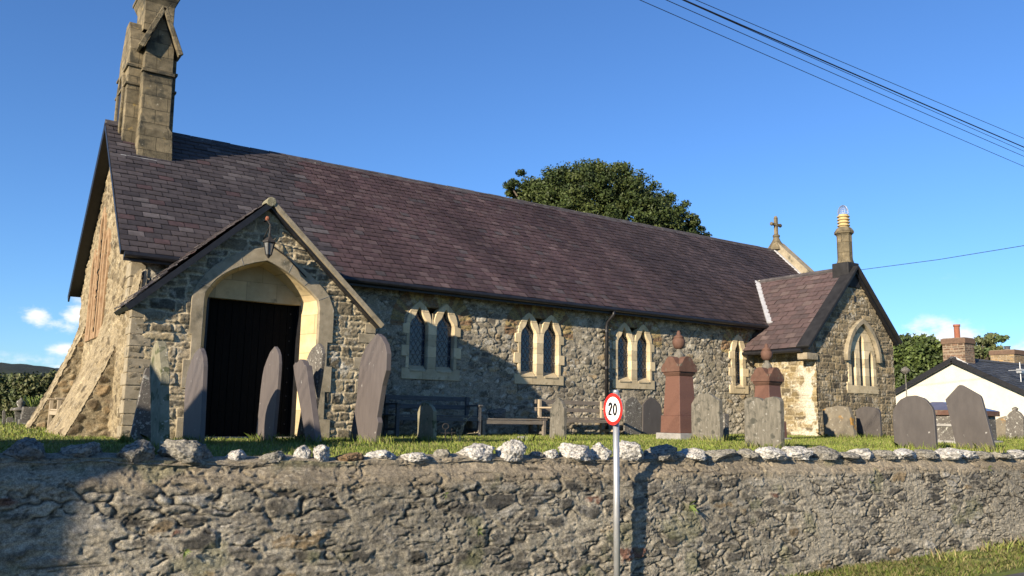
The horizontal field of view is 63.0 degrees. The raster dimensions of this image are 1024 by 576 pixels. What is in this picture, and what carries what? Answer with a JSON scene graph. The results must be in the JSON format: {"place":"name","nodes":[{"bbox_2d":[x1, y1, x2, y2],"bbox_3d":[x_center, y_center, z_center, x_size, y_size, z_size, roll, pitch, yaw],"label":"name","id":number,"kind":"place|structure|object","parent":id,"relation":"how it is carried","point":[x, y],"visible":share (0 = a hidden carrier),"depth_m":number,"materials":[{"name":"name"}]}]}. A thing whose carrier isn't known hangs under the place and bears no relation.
{"place":"outdoors","nodes":[
{"label":"outdoors","id":0,"kind":"place"},
{"bbox_2d":[0,362,58,375],"bbox_3d":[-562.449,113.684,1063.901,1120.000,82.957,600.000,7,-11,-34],"label":"hill","id":1,"kind":"structure","parent":0,"point":[7,368],"depth_m":1019.28,"materials":[{"name":"green plant"}]},
{"bbox_2d":[0,421,61,436],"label":"lawn grass","id":2,"kind":"structure","parent":0,"point":[12,430],"depth_m":15.94,"materials":[{"name":"green plant"}]},
{"bbox_2d":[488,408,505,417],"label":"headstone","id":3,"kind":"object","parent":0,"point":[497,413],"visible":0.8,"depth_m":17.79,"materials":[{"name":"stone"}]},
{"bbox_2d":[0,418,1023,456],"bbox_3d":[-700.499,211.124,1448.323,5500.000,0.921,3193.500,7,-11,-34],"label":"churchyard ground","id":4,"kind":"structure","parent":0,"point":[281,444],"depth_m":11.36,"materials":[{"name":"plant"}]},
{"bbox_2d":[2,410,5,424],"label":"headstone","id":5,"kind":"object","parent":4,"relation":"on","point":[3,417],"visible":0.53,"depth_m":21.72,"materials":[{"name":"stone"}]},
{"bbox_2d":[0,372,15,417],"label":"hedge bush","id":6,"kind":"object","parent":4,"relation":"on","point":[5,387],"visible":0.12,"depth_m":61.17,"materials":[{"name":"green plant"}]},
{"bbox_2d":[6,417,13,422],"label":"headstone","id":7,"kind":"object","parent":4,"relation":"on","point":[9,419],"visible":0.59,"depth_m":22.98,"materials":[{"name":"stone"}]},
{"bbox_2d":[10,398,24,421],"bbox_3d":[-15.958,4.062,27.064,0.600,1.002,0.585,7,-11,-34],"label":"urn pedestal","id":8,"kind":"object","parent":4,"relation":"on","point":[20,403],"visible":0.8,"depth_m":26.94,"materials":[{"name":"stone"}]},
{"bbox_2d":[0,369,56,418],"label":"hedge bush","id":9,"kind":"object","parent":4,"relation":"on","point":[32,385],"visible":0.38,"depth_m":57.01,"materials":[{"name":"green plant"}]},
{"bbox_2d":[17,395,42,424],"bbox_3d":[-12.677,3.273,22.043,0.714,0.876,0.668,7,-11,-34],"label":"planter","id":10,"kind":"object","parent":4,"relation":"on","point":[26,415],"visible":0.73,"depth_m":21.85,"materials":[{"name":"stone"}]},
{"bbox_2d":[47,397,64,425],"bbox_3d":[-8.885,2.477,16.703,0.625,0.870,1.520,7,-11,-34],"label":"bench","id":11,"kind":"object","parent":4,"relation":"on","point":[52,411],"visible":0.16,"depth_m":17.04,"materials":[{"name":"brown wood"}]},
{"bbox_2d":[129,368,150,442],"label":"headstone","id":12,"kind":"object","parent":4,"relation":"on","point":[141,424],"visible":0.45,"depth_m":10.90,"materials":[{"name":"stone"}]},
{"bbox_2d":[150,341,169,446],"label":"headstone","id":13,"kind":"object","parent":4,"relation":"on","point":[159,392],"visible":0.77,"depth_m":8.20,"materials":[{"name":"grey stone"}]},
{"bbox_2d":[183,348,207,442],"bbox_3d":[-4.043,1.442,10.667,0.060,1.337,0.956,7,-11,-34],"label":"headstone","id":14,"kind":"object","parent":4,"relation":"on","point":[194,419],"visible":0.73,"depth_m":10.56,"materials":[{"name":"stone"}]},
{"bbox_2d":[256,347,281,441],"bbox_3d":[-3.516,1.586,12.060,0.050,1.460,0.865,7,-11,-34],"label":"headstone","id":15,"kind":"object","parent":4,"relation":"on","point":[267,421],"visible":0.78,"depth_m":11.94,"materials":[{"name":"stone"}]},
{"bbox_2d":[293,359,321,443],"bbox_3d":[-2.779,1.580,11.361,0.085,1.241,1.068,7,-11,-34],"label":"headstone","id":16,"kind":"object","parent":4,"relation":"on","point":[303,374],"visible":0.77,"depth_m":11.31,"materials":[{"name":"stone"}]},
{"bbox_2d":[297,343,325,437],"bbox_3d":[-2.963,1.623,12.222,0.050,1.594,0.932,7,-11,-34],"label":"headstone","id":17,"kind":"object","parent":4,"relation":"on","point":[316,358],"visible":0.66,"depth_m":12.04,"materials":[{"name":"stone"}]},
{"bbox_2d":[350,334,391,443],"bbox_3d":[-1.975,1.460,11.566,0.075,1.622,1.138,7,-11,-34],"label":"headstone","id":18,"kind":"object","parent":4,"relation":"on","point":[374,370],"visible":0.81,"depth_m":11.42,"materials":[{"name":"stone"}]},
{"bbox_2d":[417,402,436,441],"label":"headstone","id":19,"kind":"object","parent":4,"relation":"on","point":[427,418],"visible":0.7,"depth_m":12.58,"materials":[{"name":"grey stone"}]},
{"bbox_2d":[382,394,482,436],"bbox_3d":[-1.583,2.614,16.869,2.070,0.870,0.625,7,-11,-34],"label":"bench","id":20,"kind":"object","parent":4,"relation":"on","point":[398,406],"visible":0.77,"depth_m":16.93,"materials":[{"name":"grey wood"}]},
{"bbox_2d":[441,423,449,438],"bbox_3d":[-1.070,2.321,13.422,0.152,0.293,0.017,3,-9,-11],"label":"grave marker","id":21,"kind":"object","parent":4,"relation":"on","point":[445,433],"visible":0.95,"depth_m":13.42,"materials":[{"name":"metal"}]},
{"bbox_2d":[26,0,902,438],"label":"church","id":22,"kind":"structure","parent":4,"relation":"on","point":[238,264],"depth_m":18.55,"materials":[{"name":"stone"}]},
{"bbox_2d":[84,249,96,341],"bbox_3d":[-9.180,0.160,18.515,0.300,2.070,0.600,7,-11,-34],"label":"window","id":23,"kind":"structure","parent":22,"relation":"in","point":[93,271],"depth_m":18.48,"materials":[{"name":"beige stone"}]},
{"bbox_2d":[89,207,106,339],"bbox_3d":[-8.732,-0.325,17.939,0.300,2.870,0.660,7,-11,-34],"label":"window","id":24,"kind":"structure","parent":22,"relation":"in","point":[102,236],"depth_m":17.90,"materials":[{"name":"beige stone"}]},
{"bbox_2d":[96,227,110,336],"bbox_3d":[-8.285,-0.121,17.240,0.300,2.270,0.600,7,-11,-34],"label":"window","id":25,"kind":"structure","parent":22,"relation":"in","point":[107,247],"depth_m":17.19,"materials":[{"name":"beige stone"}]},
{"bbox_2d":[205,298,296,436],"bbox_3d":[-4.494,1.360,14.291,1.675,2.340,0.082,7,-11,-34],"label":"door","id":26,"kind":"structure","parent":22,"relation":"in","point":[241,335],"depth_m":14.21,"materials":[{"name":"brown wood"}]},
{"bbox_2d":[401,301,460,380],"bbox_3d":[-1.763,1.150,18.029,1.460,1.670,0.205,7,-11,-34],"label":"window","id":27,"kind":"structure","parent":22,"relation":"in","point":[430,351],"depth_m":17.98,"materials":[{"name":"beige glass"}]},
{"bbox_2d":[513,313,564,385],"bbox_3d":[0.612,1.439,19.632,1.460,1.670,0.205,7,-11,-34],"label":"window","id":28,"kind":"structure","parent":22,"relation":"in","point":[539,360],"depth_m":19.58,"materials":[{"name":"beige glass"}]},
{"bbox_2d":[612,322,654,389],"bbox_3d":[3.061,1.738,21.286,1.460,1.670,0.205,7,-11,-34],"label":"window","id":29,"kind":"structure","parent":22,"relation":"in","point":[633,365],"depth_m":21.24,"materials":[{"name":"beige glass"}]},
{"bbox_2d":[728,334,748,393],"bbox_3d":[6.318,2.135,23.485,0.810,1.670,0.205,7,-11,-34],"label":"window","id":30,"kind":"structure","parent":22,"relation":"in","point":[738,370],"depth_m":23.47,"materials":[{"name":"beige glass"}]},
{"bbox_2d":[844,319,881,393],"bbox_3d":[9.737,1.907,23.348,1.640,2.080,0.320,7,-11,-34],"label":"window","id":31,"kind":"structure","parent":22,"relation":"in","point":[859,350],"depth_m":23.33,"materials":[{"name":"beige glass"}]},
{"bbox_2d":[861,245,1023,269],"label":"overhead cable","id":32,"kind":"object","parent":22,"relation":"attached to","point":[943,258],"visible":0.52,"depth_m":31.86,"materials":[{"name":"rubber"}]},
{"bbox_2d":[454,414,479,440],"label":"dead stems","id":33,"kind":"object","parent":4,"relation":"on","point":[460,434],"visible":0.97,"depth_m":12.50,"materials":[{"name":"brown plant"}]},
{"bbox_2d":[468,418,547,435],"bbox_3d":[-0.095,3.046,17.911,1.750,0.485,0.565,7,-11,-34],"label":"bench","id":34,"kind":"object","parent":4,"relation":"on","point":[530,422],"visible":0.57,"depth_m":17.69,"materials":[{"name":"brown wood"}]},
{"bbox_2d":[0,437,1023,575],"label":"road wall","id":35,"kind":"structure","parent":4,"relation":"on","point":[138,507],"depth_m":7.27,"materials":[{"name":"stone"}]},
{"bbox_2d":[179,549,190,558],"bbox_3d":[-2.250,1.833,5.744,0.094,0.074,0.042,7,-11,-34],"label":"wall fern","id":36,"kind":"object","parent":35,"relation":"attached to","point":[185,552],"depth_m":5.75,"materials":[{"name":"green plant"}]},
{"bbox_2d":[689,500,698,514],"bbox_3d":[1.849,2.239,8.489,0.109,0.164,0.078,1,-9,0],"label":"wall fern","id":37,"kind":"object","parent":35,"relation":"attached to","point":[692,507],"depth_m":8.51,"materials":[{"name":"green plant"}]},
{"bbox_2d":[549,398,566,439],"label":"headstone","id":38,"kind":"object","parent":4,"relation":"on","point":[558,416],"visible":0.81,"depth_m":13.83,"materials":[{"name":"stone"}]},
{"bbox_2d":[535,399,612,434],"bbox_3d":[1.510,2.991,18.957,2.020,0.870,0.625,7,-11,-34],"label":"bench","id":39,"kind":"object","parent":4,"relation":"on","point":[539,409],"visible":0.59,"depth_m":19.00,"materials":[{"name":"brown wood"}]},
{"bbox_2d":[502,157,711,236],"bbox_3d":[3.468,0.323,37.561,11.372,12.734,11.456,7,-11,-34],"label":"yew tree","id":40,"kind":"object","parent":4,"relation":"on","point":[581,187],"visible":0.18,"depth_m":35.33,"materials":[{"name":"green plant"}]},
{"bbox_2d":[623,397,641,434],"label":"headstone","id":41,"kind":"object","parent":4,"relation":"on","point":[632,415],"visible":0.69,"depth_m":20.52,"materials":[{"name":"stone"}]},
{"bbox_2d":[642,397,661,434],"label":"headstone","id":42,"kind":"object","parent":4,"relation":"on","point":[651,414],"visible":0.66,"depth_m":20.84,"materials":[{"name":"stone"}]},
{"bbox_2d":[656,331,696,439],"bbox_3d":[3.318,1.969,16.552,0.665,2.252,0.665,7,-11,-34],"label":"urn monument","id":43,"kind":"object","parent":4,"relation":"on","point":[678,369],"visible":0.93,"depth_m":16.38,"materials":[{"name":"stone"}]},
{"bbox_2d":[691,393,722,441],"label":"headstone","id":44,"kind":"object","parent":4,"relation":"on","point":[707,414],"visible":0.76,"depth_m":14.51,"materials":[{"name":"stone"}]},
{"bbox_2d":[723,414,728,437],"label":"headstone","id":45,"kind":"object","parent":4,"relation":"on","point":[725,423],"visible":0.49,"depth_m":15.85,"materials":[{"name":"stone"}]},
{"bbox_2d":[744,397,784,448],"bbox_3d":[3.503,1.928,11.603,0.085,0.828,0.628,7,-11,-34],"label":"headstone","id":46,"kind":"object","parent":4,"relation":"on","point":[764,420],"visible":0.75,"depth_m":11.55,"materials":[{"name":"stone"}]},
{"bbox_2d":[751,344,791,439],"bbox_3d":[5.240,2.204,17.098,0.630,2.133,0.630,7,-11,-34],"label":"urn monument","id":47,"kind":"object","parent":4,"relation":"on","point":[767,379],"visible":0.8,"depth_m":17.01,"materials":[{"name":"stone"}]},
{"bbox_2d":[823,406,856,437],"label":"headstone","id":48,"kind":"object","parent":4,"relation":"on","point":[838,421],"visible":0.68,"depth_m":19.64,"materials":[{"name":"beige stone"}]},
{"bbox_2d":[856,406,881,437],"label":"headstone","id":49,"kind":"object","parent":4,"relation":"on","point":[869,420],"visible":0.69,"depth_m":19.88,"materials":[{"name":"stone"}]},
{"bbox_2d":[900,367,909,396],"bbox_3d":[18.808,5.746,39.717,0.440,3.996,0.418,7,-11,-34],"label":"street lamp","id":50,"kind":"object","parent":4,"relation":"on","point":[905,370],"visible":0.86,"depth_m":39.87,"materials":[{"name":"metal"}]},
{"bbox_2d":[893,395,937,449],"bbox_3d":[6.024,2.067,12.492,0.060,0.908,0.655,7,-11,-34],"label":"headstone","id":51,"kind":"object","parent":4,"relation":"on","point":[914,418],"visible":0.75,"depth_m":12.46,"materials":[{"name":"stone"}]},
{"bbox_2d":[893,333,942,388],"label":"broadleaf tree","id":52,"kind":"object","parent":4,"relation":"on","point":[917,355],"visible":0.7,"depth_m":61.01,"materials":[{"name":"green plant"}]},
{"bbox_2d":[895,324,1023,418],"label":"cottage","id":53,"kind":"structure","parent":4,"relation":"on","point":[997,386],"depth_m":41.82,"materials":[{"name":"paint"}]},
{"bbox_2d":[930,402,1002,443],"bbox_3d":[8.654,2.756,16.501,1.560,0.980,1.260,7,-11,-34],"label":"chest tomb","id":54,"kind":"object","parent":4,"relation":"on","point":[944,430],"visible":0.18,"depth_m":15.96,"materials":[{"name":"stone"}]},
{"bbox_2d":[945,385,995,451],"bbox_3d":[7.060,2.039,12.848,0.060,1.092,0.718,7,-11,-34],"label":"headstone","id":55,"kind":"object","parent":4,"relation":"on","point":[968,416],"visible":0.86,"depth_m":12.84,"materials":[{"name":"stone"}]},
{"bbox_2d":[975,345,1003,359],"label":"broadleaf tree","id":56,"kind":"object","parent":4,"relation":"on","point":[985,355],"visible":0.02,"depth_m":68.64,"materials":[{"name":"green plant"}]},
{"bbox_2d":[974,332,1009,359],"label":"rowan tree","id":57,"kind":"object","parent":4,"relation":"on","point":[989,341],"visible":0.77,"depth_m":59.45,"materials":[{"name":"green plant"}]},
{"bbox_2d":[996,416,1005,437],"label":"headstone","id":58,"kind":"object","parent":4,"relation":"on","point":[1000,426],"visible":0.15,"depth_m":21.77,"materials":[{"name":"beige stone"}]},
{"bbox_2d":[989,346,1023,363],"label":"cottage","id":59,"kind":"structure","parent":4,"relation":"on","point":[1007,354],"depth_m":51.34,"materials":[{"name":"brick"}]},
{"bbox_2d":[1006,407,1023,439],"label":"headstone","id":60,"kind":"object","parent":4,"relation":"on","point":[1014,421],"visible":0.84,"depth_m":19.82,"materials":[{"name":"stone"}]},
{"bbox_3d":[33.867,3.437,31.844,0.270,7.900,0.270,7,-11,-34],"label":"utility pole","id":61,"kind":"object","parent":4,"relation":"on","visible":0},
{"bbox_2d":[640,0,1022,165],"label":"overhead cable","id":62,"kind":"object","parent":61,"relation":"attached to","point":[815,76],"visible":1,"depth_m":12.09,"materials":[{"name":"rubber"}]},
{"bbox_2d":[667,0,1022,155],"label":"overhead cable","id":63,"kind":"object","parent":61,"relation":"attached to","point":[833,73],"visible":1,"depth_m":12.38,"materials":[{"name":"rubber"}]},
{"bbox_2d":[683,0,1022,150],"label":"overhead cable","id":64,"kind":"object","parent":61,"relation":"attached to","point":[841,70],"visible":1,"depth_m":12.45,"materials":[{"name":"rubber"}]},
{"bbox_2d":[684,0,1023,147],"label":"overhead cable","id":65,"kind":"object","parent":61,"relation":"attached to","point":[847,70],"visible":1,"depth_m":12.51,"materials":[{"name":"rubber"}]},
{"bbox_2d":[696,0,1021,137],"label":"overhead cable","id":66,"kind":"object","parent":61,"relation":"attached to","point":[850,65],"visible":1,"depth_m":12.67,"materials":[{"name":"rubber"}]},
{"bbox_2d":[0,0,1023,367],"label":"sky","id":67,"kind":"structure","parent":0,"point":[465,94],"materials":[{"name":"blue"}]},
{"bbox_2d":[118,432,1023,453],"bbox_3d":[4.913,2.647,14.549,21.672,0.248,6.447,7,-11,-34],"label":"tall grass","id":68,"kind":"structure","parent":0,"point":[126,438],"depth_m":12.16,"materials":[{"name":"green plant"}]},
{"bbox_2d":[774,540,1023,575],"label":"verge","id":69,"kind":"structure","parent":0,"point":[1006,572],"depth_m":10.05,"materials":[{"name":"plant"}]},
{"bbox_2d":[604,390,622,575],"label":"speed sign","id":70,"kind":"object","parent":69,"relation":"on","point":[613,408],"visible":1,"depth_m":7.86,"materials":[{"name":"metal"}]},
{"bbox_2d":[917,534,1023,563],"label":"wall foot weeds","id":71,"kind":"object","parent":69,"relation":"on","point":[1008,545],"depth_m":11.26,"materials":[{"name":"green plant"}]},
{"bbox_2d":[1005,572,1023,575],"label":"road","id":72,"kind":"structure","parent":0,"point":[1019,574],"depth_m":9.92,"materials":[{"name":"grey asphalt"}]}
]}

